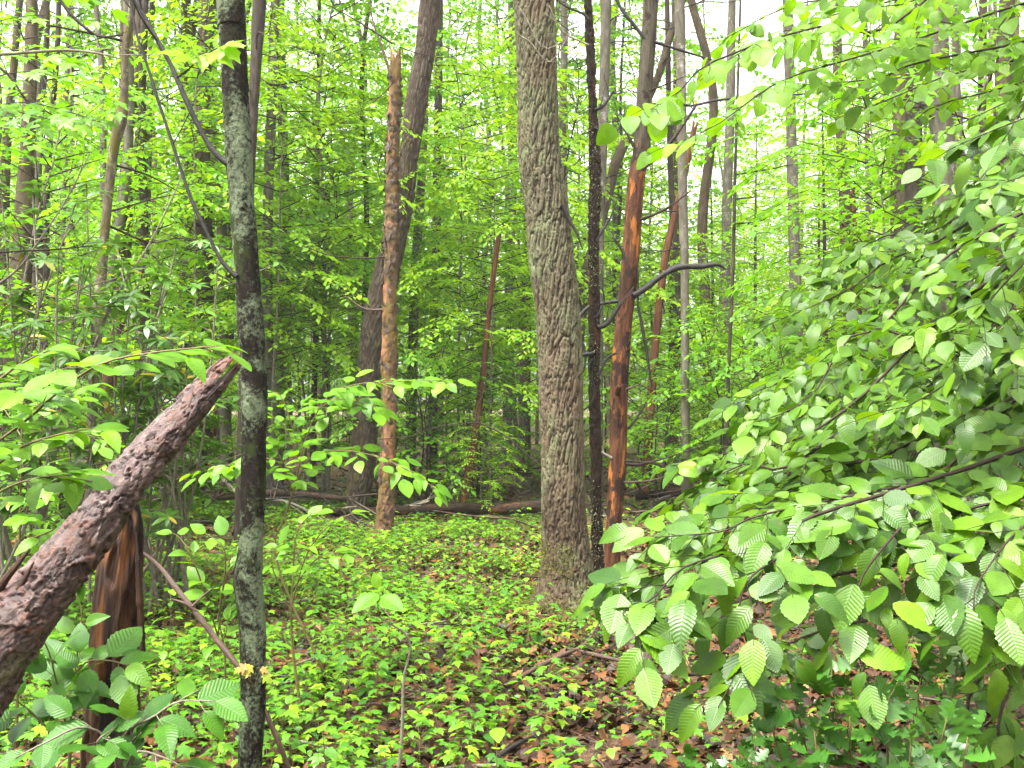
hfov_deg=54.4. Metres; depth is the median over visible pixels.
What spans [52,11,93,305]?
forest tree
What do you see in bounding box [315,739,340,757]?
tree seedling
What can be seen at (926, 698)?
fallen stick
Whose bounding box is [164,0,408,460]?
understory tree
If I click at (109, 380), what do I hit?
brown stub
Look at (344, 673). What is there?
fallen log
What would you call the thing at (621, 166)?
forest tree
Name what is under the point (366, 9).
understory tree
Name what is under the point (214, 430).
trunk
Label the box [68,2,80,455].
forest tree
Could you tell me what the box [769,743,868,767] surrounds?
fallen stick
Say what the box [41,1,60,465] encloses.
forest tree
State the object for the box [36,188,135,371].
beech tree
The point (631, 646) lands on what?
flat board
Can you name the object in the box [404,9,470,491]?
brown tree
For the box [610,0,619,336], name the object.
forest tree
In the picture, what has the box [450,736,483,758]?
tree seedling
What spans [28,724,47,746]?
tree seedling
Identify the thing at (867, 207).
thin tree
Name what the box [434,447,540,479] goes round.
fallen stick
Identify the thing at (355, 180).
understory tree
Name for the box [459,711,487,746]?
tree seedling
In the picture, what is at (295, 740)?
tree seedling
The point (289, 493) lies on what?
fallen stick
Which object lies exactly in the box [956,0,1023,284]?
understory tree
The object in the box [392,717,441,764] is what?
tree seedling
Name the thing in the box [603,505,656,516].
fallen stick
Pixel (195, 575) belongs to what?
beech sapling
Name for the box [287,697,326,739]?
tree seedling
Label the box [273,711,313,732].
tree seedling
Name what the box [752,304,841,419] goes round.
sapling
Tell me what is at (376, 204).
beech tree
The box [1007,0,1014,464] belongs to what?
tall tree
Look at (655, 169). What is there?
beech tree
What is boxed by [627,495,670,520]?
fallen stick
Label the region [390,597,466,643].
fallen stick
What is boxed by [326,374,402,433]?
shrub
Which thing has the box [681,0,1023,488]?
understory tree
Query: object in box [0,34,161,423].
understory tree
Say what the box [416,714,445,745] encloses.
tree seedling
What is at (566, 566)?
ridged tree
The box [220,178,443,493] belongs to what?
understory tree
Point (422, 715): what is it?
tree seedling
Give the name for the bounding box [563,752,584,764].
tree seedling
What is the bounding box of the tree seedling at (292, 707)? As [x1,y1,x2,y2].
[268,705,301,733]
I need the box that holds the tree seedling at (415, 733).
[389,715,419,754]
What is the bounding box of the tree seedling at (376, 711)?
[357,706,387,729]
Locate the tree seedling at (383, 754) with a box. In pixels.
[365,752,388,766]
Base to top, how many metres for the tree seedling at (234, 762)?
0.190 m
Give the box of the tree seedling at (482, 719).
[459,713,485,735]
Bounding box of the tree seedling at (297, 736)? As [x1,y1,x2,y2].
[280,722,300,738]
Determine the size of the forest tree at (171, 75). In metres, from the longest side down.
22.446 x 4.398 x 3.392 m
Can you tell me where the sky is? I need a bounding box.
[0,0,1023,400]
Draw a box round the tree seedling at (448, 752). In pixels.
[432,745,463,766]
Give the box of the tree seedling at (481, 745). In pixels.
[472,742,493,760]
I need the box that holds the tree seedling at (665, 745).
[636,731,674,767]
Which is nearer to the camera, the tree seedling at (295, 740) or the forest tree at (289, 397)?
the tree seedling at (295, 740)
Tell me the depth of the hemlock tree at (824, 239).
25.88 m
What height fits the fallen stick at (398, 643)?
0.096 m
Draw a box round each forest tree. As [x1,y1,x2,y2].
[0,0,42,60]
[0,82,2,151]
[25,25,41,486]
[33,0,50,402]
[38,0,49,359]
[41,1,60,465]
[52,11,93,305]
[54,5,70,365]
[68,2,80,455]
[93,3,108,267]
[96,0,134,463]
[114,0,132,456]
[131,26,140,431]
[138,0,150,508]
[150,1,174,348]
[156,3,180,216]
[176,0,193,483]
[180,0,197,347]
[185,0,216,505]
[197,0,234,492]
[246,1,250,22]
[274,0,289,489]
[285,0,321,437]
[287,364,293,448]
[338,0,356,375]
[344,0,366,435]
[359,3,371,322]
[433,67,445,440]
[441,2,459,225]
[461,1,476,450]
[467,0,518,382]
[478,1,491,452]
[491,4,517,447]
[502,84,516,469]
[535,360,538,443]
[555,0,559,37]
[558,44,568,151]
[559,0,567,197]
[569,81,598,211]
[578,62,629,376]
[600,0,611,438]
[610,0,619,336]
[613,0,625,329]
[665,0,691,487]
[668,0,674,310]
[685,0,745,342]
[687,0,717,478]
[778,0,830,259]
[843,6,893,141]
[890,0,900,485]
[892,23,923,323]
[922,78,926,207]
[926,306,934,448]
[951,4,973,497]
[951,5,959,123]
[975,0,986,331]
[986,1,996,265]
[988,0,994,75]
[993,0,1012,478]
[1014,0,1019,465]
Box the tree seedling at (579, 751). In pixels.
[570,745,600,766]
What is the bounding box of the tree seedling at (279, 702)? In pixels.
[266,701,284,724]
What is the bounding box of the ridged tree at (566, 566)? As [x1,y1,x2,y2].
[481,0,594,616]
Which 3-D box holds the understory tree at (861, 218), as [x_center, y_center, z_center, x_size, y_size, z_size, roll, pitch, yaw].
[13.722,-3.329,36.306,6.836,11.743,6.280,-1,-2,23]
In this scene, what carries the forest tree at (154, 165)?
on the ground at (336, 474)
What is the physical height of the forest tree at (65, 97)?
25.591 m
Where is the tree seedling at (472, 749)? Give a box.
[447,741,478,762]
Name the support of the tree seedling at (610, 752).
on the ground at (336, 474)
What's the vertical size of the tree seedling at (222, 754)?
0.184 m
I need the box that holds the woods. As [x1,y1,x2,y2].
[1,0,1022,430]
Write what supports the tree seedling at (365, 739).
on the ground at (336, 474)
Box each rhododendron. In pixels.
[0,180,171,613]
[57,234,291,614]
[59,313,267,595]
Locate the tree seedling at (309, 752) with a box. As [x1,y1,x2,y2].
[300,742,315,756]
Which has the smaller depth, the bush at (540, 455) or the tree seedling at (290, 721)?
the tree seedling at (290, 721)
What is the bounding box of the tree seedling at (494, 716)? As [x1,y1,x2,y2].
[483,713,509,725]
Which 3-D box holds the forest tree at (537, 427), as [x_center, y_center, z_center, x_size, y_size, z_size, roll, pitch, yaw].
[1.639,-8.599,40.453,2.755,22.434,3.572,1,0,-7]
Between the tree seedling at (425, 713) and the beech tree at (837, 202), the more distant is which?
the beech tree at (837, 202)
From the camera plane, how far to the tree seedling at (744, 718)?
4.74 m
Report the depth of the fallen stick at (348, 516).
12.62 m
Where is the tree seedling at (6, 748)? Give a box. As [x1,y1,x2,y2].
[1,740,20,751]
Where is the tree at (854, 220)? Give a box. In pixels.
[790,188,883,450]
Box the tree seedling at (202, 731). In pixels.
[189,722,207,746]
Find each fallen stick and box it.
[161,716,238,734]
[189,479,234,518]
[191,478,308,523]
[197,491,233,506]
[198,582,312,607]
[217,618,239,653]
[222,472,330,525]
[227,489,337,508]
[231,720,343,751]
[234,659,313,677]
[265,477,307,511]
[265,666,353,691]
[266,627,331,648]
[270,475,340,507]
[271,650,314,686]
[277,479,307,513]
[281,717,407,756]
[285,471,347,482]
[285,585,318,626]
[301,638,345,655]
[326,452,419,494]
[326,514,374,528]
[331,691,424,728]
[335,491,369,529]
[339,488,409,518]
[341,506,365,528]
[347,640,420,650]
[350,750,495,767]
[352,672,434,715]
[358,689,434,711]
[369,498,421,518]
[371,609,457,641]
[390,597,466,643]
[397,464,477,521]
[406,636,453,647]
[409,482,439,513]
[415,649,511,656]
[433,510,540,535]
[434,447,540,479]
[448,610,496,620]
[462,453,530,475]
[469,486,538,501]
[476,472,535,500]
[479,493,534,502]
[484,733,543,763]
[491,459,540,479]
[499,743,514,767]
[503,622,599,688]
[506,609,558,627]
[508,464,520,496]
[511,575,537,577]
[513,478,533,501]
[542,633,615,659]
[550,651,712,691]
[563,728,631,762]
[567,647,619,661]
[583,735,606,767]
[586,482,654,505]
[588,497,629,518]
[602,496,642,512]
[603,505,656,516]
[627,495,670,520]
[636,483,692,513]
[639,493,680,509]
[691,680,729,751]
[693,677,785,697]
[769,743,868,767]
[778,617,885,640]
[813,660,974,709]
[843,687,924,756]
[853,661,966,700]
[884,640,938,650]
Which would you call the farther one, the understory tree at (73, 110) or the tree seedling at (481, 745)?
the understory tree at (73, 110)
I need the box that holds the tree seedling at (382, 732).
[355,712,389,747]
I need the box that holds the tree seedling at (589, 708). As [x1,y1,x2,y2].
[582,707,611,728]
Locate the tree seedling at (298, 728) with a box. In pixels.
[287,713,314,744]
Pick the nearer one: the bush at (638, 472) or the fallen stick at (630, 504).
the fallen stick at (630, 504)
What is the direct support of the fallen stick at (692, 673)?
on the ground at (336, 474)
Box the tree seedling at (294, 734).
[279,728,297,746]
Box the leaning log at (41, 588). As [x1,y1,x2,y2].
[0,350,240,717]
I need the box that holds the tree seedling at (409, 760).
[406,751,426,767]
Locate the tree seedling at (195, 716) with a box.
[182,707,200,720]
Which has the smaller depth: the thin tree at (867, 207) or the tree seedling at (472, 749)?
the tree seedling at (472, 749)
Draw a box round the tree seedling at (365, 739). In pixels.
[350,737,374,764]
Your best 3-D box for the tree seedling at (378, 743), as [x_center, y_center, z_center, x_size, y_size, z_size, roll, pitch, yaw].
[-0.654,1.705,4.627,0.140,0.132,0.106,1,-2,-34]
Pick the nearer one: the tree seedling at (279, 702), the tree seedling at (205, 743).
the tree seedling at (205, 743)
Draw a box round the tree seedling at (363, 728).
[345,718,370,749]
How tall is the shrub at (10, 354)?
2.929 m
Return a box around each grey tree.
[53,0,182,456]
[179,0,326,508]
[500,2,521,462]
[584,0,643,495]
[689,0,763,457]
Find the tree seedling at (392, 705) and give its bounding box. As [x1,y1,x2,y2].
[388,697,419,721]
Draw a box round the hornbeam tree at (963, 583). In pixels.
[569,63,1023,767]
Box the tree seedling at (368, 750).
[365,748,382,761]
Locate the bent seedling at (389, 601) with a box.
[352,572,411,767]
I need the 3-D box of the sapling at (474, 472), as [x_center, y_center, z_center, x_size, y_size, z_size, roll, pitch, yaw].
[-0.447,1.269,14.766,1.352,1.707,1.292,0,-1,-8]
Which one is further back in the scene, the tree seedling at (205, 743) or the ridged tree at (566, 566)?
the ridged tree at (566, 566)
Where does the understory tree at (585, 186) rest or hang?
on the ground at (336, 474)
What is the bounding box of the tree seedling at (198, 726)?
[183,719,206,745]
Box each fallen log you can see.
[1,523,57,530]
[144,525,214,531]
[152,489,346,501]
[266,668,424,684]
[328,500,540,515]
[635,490,735,500]
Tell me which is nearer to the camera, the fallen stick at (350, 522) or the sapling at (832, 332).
the fallen stick at (350, 522)
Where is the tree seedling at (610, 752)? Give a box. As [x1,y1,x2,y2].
[591,735,619,759]
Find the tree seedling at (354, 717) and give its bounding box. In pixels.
[351,712,372,735]
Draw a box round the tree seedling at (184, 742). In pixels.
[180,739,200,754]
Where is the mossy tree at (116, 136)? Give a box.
[0,0,232,574]
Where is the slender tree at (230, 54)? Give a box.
[123,0,273,767]
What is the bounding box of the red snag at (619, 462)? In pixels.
[580,0,813,567]
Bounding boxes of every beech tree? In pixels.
[0,112,113,361]
[12,0,353,514]
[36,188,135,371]
[111,0,457,510]
[130,198,239,391]
[193,19,483,487]
[214,158,407,457]
[234,303,321,406]
[288,6,607,495]
[327,155,516,464]
[377,100,639,503]
[574,106,814,376]
[660,231,818,463]
[689,130,889,364]
[762,134,991,367]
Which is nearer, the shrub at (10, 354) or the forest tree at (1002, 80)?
the shrub at (10, 354)
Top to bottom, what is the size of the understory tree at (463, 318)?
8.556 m
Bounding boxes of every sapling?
[0,0,129,141]
[0,338,251,513]
[0,386,128,748]
[0,582,160,767]
[0,676,247,767]
[37,244,135,418]
[156,515,238,767]
[171,199,413,505]
[179,369,476,690]
[262,505,370,729]
[346,230,538,493]
[417,328,502,428]
[435,412,525,514]
[465,325,539,416]
[527,236,750,491]
[583,327,645,416]
[603,338,666,417]
[605,283,739,445]
[636,321,701,417]
[670,302,835,472]
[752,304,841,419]
[814,283,929,402]
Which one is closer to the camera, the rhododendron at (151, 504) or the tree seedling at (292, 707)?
the tree seedling at (292, 707)
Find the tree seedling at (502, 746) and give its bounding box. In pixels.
[493,731,514,748]
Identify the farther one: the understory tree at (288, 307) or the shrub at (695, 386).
the understory tree at (288, 307)
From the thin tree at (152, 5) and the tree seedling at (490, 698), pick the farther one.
the thin tree at (152, 5)
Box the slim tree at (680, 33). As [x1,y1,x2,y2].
[603,0,738,511]
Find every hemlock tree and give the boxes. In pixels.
[131,138,235,429]
[287,258,340,431]
[655,148,772,430]
[668,120,829,467]
[732,78,888,448]
[767,154,842,401]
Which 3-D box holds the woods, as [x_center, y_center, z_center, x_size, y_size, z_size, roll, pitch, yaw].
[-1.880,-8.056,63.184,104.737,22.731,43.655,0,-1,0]
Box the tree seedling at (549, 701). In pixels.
[525,677,577,733]
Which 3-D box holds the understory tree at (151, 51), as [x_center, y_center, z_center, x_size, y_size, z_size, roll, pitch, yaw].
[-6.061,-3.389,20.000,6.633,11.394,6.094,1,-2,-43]
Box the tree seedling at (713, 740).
[697,736,720,753]
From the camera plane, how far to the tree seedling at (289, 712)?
4.61 m
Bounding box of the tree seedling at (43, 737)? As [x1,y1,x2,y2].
[25,723,46,750]
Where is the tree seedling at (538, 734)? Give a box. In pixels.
[526,720,551,745]
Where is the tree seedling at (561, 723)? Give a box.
[554,715,568,733]
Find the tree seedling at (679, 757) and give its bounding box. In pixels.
[670,751,682,765]
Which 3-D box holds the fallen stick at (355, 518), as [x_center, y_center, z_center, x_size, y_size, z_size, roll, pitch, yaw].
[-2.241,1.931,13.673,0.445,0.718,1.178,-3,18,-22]
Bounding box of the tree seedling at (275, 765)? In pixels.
[262,762,278,767]
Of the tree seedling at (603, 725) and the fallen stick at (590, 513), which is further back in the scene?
the fallen stick at (590, 513)
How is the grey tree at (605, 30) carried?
on the ground at (336, 474)
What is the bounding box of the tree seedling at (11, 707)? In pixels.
[9,703,31,721]
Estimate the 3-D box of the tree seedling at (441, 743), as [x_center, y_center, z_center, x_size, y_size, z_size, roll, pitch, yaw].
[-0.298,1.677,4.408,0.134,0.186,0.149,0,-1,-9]
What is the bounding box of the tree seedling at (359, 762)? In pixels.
[347,744,368,766]
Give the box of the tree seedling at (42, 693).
[25,689,46,704]
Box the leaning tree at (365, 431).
[341,0,440,518]
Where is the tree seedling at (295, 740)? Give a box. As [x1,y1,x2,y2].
[273,736,299,751]
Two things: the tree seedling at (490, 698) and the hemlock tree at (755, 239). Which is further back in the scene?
the hemlock tree at (755, 239)
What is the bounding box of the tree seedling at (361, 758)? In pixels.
[341,757,366,762]
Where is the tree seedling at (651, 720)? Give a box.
[627,700,659,729]
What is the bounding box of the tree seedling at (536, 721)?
[519,700,559,753]
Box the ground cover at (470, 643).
[0,497,1023,767]
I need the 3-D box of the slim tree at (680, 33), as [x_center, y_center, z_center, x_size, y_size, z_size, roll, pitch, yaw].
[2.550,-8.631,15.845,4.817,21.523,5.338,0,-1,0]
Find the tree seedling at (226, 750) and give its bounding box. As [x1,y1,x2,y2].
[218,735,237,763]
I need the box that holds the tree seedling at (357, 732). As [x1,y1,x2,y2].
[349,723,367,739]
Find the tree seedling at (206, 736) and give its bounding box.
[187,727,211,757]
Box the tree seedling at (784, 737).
[782,728,794,757]
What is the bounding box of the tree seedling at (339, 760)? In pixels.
[313,748,348,767]
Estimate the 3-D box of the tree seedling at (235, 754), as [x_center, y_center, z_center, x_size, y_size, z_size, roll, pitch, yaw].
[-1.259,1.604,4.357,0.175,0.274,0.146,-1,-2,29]
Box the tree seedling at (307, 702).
[298,700,326,733]
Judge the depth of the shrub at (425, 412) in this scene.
15.28 m
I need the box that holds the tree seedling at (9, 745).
[1,741,14,748]
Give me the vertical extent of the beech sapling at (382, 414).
1.837 m
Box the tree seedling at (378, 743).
[363,736,386,757]
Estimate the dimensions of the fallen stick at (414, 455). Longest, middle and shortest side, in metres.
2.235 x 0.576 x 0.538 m
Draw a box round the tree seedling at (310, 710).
[304,701,318,728]
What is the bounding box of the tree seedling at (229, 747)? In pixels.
[189,686,234,762]
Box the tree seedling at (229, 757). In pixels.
[207,751,230,766]
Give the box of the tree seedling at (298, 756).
[289,755,305,764]
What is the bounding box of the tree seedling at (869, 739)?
[864,723,889,750]
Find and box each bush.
[307,414,380,461]
[417,462,455,482]
[442,439,478,466]
[443,448,514,490]
[452,437,497,460]
[514,463,540,486]
[524,439,589,472]
[584,438,640,472]
[584,441,603,470]
[625,468,665,490]
[634,407,738,460]
[680,716,787,767]
[752,641,995,767]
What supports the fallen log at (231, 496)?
on the ground at (336, 474)
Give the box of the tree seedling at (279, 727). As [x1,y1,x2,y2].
[265,716,292,749]
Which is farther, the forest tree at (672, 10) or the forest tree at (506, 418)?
the forest tree at (672, 10)
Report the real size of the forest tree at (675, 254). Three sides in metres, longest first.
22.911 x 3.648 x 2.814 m
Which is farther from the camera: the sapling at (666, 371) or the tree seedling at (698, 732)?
the sapling at (666, 371)
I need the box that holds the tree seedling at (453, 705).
[438,700,464,734]
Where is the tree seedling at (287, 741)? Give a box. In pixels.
[270,740,293,767]
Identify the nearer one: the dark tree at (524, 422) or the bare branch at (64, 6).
the bare branch at (64, 6)
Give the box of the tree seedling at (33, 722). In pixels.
[0,716,38,749]
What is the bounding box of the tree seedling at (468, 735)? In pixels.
[455,729,471,744]
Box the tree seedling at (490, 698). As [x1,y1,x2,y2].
[480,694,516,743]
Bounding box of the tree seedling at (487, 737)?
[448,683,493,743]
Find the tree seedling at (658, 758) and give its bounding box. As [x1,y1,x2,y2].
[637,710,678,766]
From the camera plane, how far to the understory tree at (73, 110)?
23.28 m
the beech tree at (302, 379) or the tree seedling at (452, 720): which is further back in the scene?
the beech tree at (302, 379)
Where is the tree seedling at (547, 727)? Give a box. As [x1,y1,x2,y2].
[530,717,559,733]
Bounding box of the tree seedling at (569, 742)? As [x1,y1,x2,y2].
[538,737,580,767]
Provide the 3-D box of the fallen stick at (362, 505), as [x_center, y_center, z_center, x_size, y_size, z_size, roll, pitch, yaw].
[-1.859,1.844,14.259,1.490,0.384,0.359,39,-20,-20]
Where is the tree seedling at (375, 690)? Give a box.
[361,684,399,731]
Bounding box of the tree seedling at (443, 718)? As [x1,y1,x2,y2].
[413,708,447,725]
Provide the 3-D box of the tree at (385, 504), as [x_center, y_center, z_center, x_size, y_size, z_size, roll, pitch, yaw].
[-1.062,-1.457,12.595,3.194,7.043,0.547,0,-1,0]
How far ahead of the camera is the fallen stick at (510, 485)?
17.76 m
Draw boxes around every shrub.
[0,280,161,526]
[0,313,207,522]
[81,377,237,504]
[300,364,381,446]
[314,338,536,515]
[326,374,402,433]
[397,350,540,497]
[584,357,753,500]
[606,305,843,500]
[673,313,892,492]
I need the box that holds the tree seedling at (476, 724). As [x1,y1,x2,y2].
[473,719,496,742]
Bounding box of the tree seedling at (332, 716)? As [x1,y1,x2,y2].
[326,702,352,726]
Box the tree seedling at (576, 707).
[564,701,597,725]
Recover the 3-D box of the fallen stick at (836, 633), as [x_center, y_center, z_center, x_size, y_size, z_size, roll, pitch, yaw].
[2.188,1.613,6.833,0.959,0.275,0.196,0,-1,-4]
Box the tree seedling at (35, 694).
[9,692,41,726]
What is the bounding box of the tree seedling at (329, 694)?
[312,691,343,724]
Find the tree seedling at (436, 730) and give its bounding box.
[422,728,443,752]
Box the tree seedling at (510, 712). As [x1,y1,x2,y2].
[489,705,514,726]
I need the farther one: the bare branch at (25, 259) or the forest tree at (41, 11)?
the forest tree at (41, 11)
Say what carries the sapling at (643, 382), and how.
on the ground at (336, 474)
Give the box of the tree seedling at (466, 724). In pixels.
[450,707,473,743]
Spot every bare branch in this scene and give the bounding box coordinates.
[0,8,141,57]
[0,56,68,112]
[0,148,89,283]
[0,195,114,252]
[44,0,144,89]
[91,169,184,353]
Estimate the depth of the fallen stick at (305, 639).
6.70 m
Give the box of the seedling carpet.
[0,488,1023,767]
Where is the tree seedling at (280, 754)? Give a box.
[263,744,301,767]
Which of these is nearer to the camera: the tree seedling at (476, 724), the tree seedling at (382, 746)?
the tree seedling at (382, 746)
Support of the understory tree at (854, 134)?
on the ground at (336, 474)
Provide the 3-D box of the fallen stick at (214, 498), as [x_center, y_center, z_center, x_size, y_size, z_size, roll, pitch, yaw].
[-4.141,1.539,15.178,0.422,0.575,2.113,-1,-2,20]
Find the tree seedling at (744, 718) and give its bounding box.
[729,704,752,736]
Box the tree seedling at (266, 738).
[263,732,291,754]
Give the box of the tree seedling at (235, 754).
[198,723,237,757]
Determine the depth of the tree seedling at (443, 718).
4.81 m
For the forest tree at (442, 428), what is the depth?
44.31 m
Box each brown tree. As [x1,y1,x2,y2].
[0,0,37,520]
[0,0,38,390]
[208,11,217,436]
[215,190,234,465]
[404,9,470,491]
[658,60,714,459]
[805,3,855,385]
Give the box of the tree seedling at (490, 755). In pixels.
[485,747,503,767]
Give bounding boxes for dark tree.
[151,0,299,542]
[422,0,470,476]
[518,189,537,466]
[824,2,925,513]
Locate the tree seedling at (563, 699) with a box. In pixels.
[540,695,572,736]
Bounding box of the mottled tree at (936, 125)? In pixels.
[832,0,1021,494]
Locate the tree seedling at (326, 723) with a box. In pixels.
[313,699,355,767]
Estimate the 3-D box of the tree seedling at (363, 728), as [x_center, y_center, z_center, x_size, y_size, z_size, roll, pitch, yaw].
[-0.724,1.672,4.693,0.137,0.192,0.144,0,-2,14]
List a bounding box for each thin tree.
[90,0,167,430]
[277,0,356,483]
[669,0,834,473]
[831,22,886,466]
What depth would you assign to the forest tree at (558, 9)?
27.79 m
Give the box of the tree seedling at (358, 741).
[337,719,373,756]
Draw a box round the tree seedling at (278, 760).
[262,753,283,767]
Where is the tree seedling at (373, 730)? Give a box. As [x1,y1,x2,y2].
[352,719,383,735]
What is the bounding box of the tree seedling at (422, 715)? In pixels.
[404,714,433,754]
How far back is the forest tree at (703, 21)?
41.69 m
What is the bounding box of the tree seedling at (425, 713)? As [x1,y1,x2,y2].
[419,704,438,719]
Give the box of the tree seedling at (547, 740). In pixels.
[528,739,555,767]
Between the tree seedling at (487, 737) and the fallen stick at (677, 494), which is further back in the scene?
the fallen stick at (677, 494)
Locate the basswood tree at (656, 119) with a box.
[596,0,1023,169]
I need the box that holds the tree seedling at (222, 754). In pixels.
[219,742,238,767]
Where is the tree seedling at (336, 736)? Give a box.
[316,734,354,762]
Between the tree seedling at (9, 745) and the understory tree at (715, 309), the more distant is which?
the understory tree at (715, 309)
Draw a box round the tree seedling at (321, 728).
[315,716,344,741]
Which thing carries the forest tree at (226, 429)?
on the ground at (336, 474)
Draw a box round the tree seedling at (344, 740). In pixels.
[336,734,359,744]
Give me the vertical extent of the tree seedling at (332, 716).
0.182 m
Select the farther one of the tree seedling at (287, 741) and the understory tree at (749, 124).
the understory tree at (749, 124)
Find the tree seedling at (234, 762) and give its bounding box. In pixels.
[229,747,237,766]
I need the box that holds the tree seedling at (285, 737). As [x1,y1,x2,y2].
[268,728,312,767]
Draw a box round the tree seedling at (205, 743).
[197,736,218,757]
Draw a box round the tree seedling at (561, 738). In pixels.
[556,737,567,763]
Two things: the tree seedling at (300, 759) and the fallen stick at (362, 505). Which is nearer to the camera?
the tree seedling at (300, 759)
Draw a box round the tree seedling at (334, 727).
[324,723,349,739]
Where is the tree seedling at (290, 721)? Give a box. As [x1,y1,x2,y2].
[286,711,301,733]
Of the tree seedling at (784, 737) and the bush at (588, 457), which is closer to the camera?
the tree seedling at (784, 737)
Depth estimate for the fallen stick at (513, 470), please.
19.82 m
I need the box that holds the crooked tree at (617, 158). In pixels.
[579,0,686,352]
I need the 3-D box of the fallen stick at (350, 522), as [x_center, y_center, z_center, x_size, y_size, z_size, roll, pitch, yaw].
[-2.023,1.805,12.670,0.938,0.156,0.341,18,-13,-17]
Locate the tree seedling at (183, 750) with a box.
[155,745,192,767]
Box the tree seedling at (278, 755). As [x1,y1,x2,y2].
[262,743,280,767]
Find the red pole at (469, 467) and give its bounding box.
[433,229,513,516]
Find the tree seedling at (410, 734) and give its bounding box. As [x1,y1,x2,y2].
[393,730,423,747]
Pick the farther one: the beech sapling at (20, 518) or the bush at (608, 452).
the bush at (608, 452)
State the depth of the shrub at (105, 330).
12.52 m
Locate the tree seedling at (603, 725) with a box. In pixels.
[598,721,614,735]
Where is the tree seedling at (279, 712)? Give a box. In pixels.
[269,703,301,731]
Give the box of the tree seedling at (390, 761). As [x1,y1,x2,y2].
[384,753,403,766]
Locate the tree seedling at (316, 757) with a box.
[300,727,349,767]
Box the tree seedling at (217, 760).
[213,757,225,762]
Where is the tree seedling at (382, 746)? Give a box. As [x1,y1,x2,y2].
[374,737,391,764]
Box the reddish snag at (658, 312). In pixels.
[585,117,753,499]
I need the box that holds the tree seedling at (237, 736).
[217,719,238,743]
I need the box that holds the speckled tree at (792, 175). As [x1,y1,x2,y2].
[763,0,827,445]
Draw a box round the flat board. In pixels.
[626,621,651,659]
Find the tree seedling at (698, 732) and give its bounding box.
[686,714,705,740]
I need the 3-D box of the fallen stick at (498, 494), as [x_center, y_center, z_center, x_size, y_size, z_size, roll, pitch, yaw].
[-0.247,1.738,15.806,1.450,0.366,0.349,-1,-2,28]
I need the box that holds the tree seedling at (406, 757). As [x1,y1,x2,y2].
[402,751,419,767]
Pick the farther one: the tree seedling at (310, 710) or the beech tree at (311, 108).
the beech tree at (311, 108)
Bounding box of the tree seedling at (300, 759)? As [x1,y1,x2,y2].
[291,758,307,767]
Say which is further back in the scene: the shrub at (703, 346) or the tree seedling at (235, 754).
the shrub at (703, 346)
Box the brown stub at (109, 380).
[96,329,118,469]
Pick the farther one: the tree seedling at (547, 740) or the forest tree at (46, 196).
the forest tree at (46, 196)
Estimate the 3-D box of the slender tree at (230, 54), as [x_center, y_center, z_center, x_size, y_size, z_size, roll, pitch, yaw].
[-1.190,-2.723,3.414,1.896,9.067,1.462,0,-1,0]
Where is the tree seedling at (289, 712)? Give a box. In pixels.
[274,707,302,750]
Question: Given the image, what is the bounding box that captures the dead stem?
[522,0,634,571]
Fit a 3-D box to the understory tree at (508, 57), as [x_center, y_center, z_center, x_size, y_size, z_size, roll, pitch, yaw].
[-0.564,-2.756,22.999,6.030,10.358,5.540,1,-2,-40]
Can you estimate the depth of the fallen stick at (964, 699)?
5.37 m
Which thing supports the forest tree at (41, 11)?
on the ground at (336, 474)
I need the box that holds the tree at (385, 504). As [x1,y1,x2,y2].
[303,0,540,535]
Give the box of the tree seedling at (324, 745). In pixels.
[300,735,326,750]
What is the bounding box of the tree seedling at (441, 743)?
[431,741,460,767]
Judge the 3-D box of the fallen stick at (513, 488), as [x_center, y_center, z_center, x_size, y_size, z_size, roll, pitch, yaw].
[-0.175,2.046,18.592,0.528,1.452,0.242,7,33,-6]
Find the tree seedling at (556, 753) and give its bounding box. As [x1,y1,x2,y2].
[523,747,564,767]
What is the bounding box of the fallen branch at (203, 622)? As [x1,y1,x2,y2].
[143,551,290,767]
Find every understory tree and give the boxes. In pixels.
[0,0,215,456]
[0,0,218,461]
[0,0,229,536]
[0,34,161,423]
[0,35,75,334]
[0,48,324,495]
[2,0,356,306]
[9,147,134,382]
[72,0,367,488]
[133,37,344,377]
[146,0,498,501]
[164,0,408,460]
[177,15,473,469]
[215,174,343,375]
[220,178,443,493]
[256,58,456,351]
[276,0,504,354]
[276,157,407,369]
[289,60,407,438]
[338,58,521,441]
[352,0,598,445]
[363,0,675,460]
[380,32,618,420]
[397,172,604,484]
[407,225,534,448]
[411,0,724,378]
[442,0,724,340]
[467,254,539,425]
[479,104,642,339]
[490,85,693,365]
[514,0,778,340]
[517,152,697,451]
[605,220,772,420]
[631,238,808,479]
[657,78,821,412]
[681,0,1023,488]
[689,118,838,386]
[705,0,1023,532]
[721,38,969,493]
[731,65,890,407]
[740,102,928,359]
[780,94,987,365]
[782,38,977,351]
[801,136,966,343]
[813,0,1023,331]
[874,110,990,306]
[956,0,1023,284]
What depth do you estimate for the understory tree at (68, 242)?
28.78 m
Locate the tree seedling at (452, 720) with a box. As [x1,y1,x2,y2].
[423,694,471,748]
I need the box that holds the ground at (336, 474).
[0,400,1023,767]
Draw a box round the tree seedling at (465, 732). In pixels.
[450,730,475,751]
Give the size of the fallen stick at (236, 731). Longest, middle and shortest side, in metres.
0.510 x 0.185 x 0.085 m
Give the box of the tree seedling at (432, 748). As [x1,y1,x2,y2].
[426,739,460,765]
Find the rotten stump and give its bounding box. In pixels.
[80,501,145,767]
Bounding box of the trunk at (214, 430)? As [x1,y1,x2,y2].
[207,350,219,478]
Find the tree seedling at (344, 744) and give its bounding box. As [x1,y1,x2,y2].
[327,736,359,767]
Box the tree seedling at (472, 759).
[441,757,475,767]

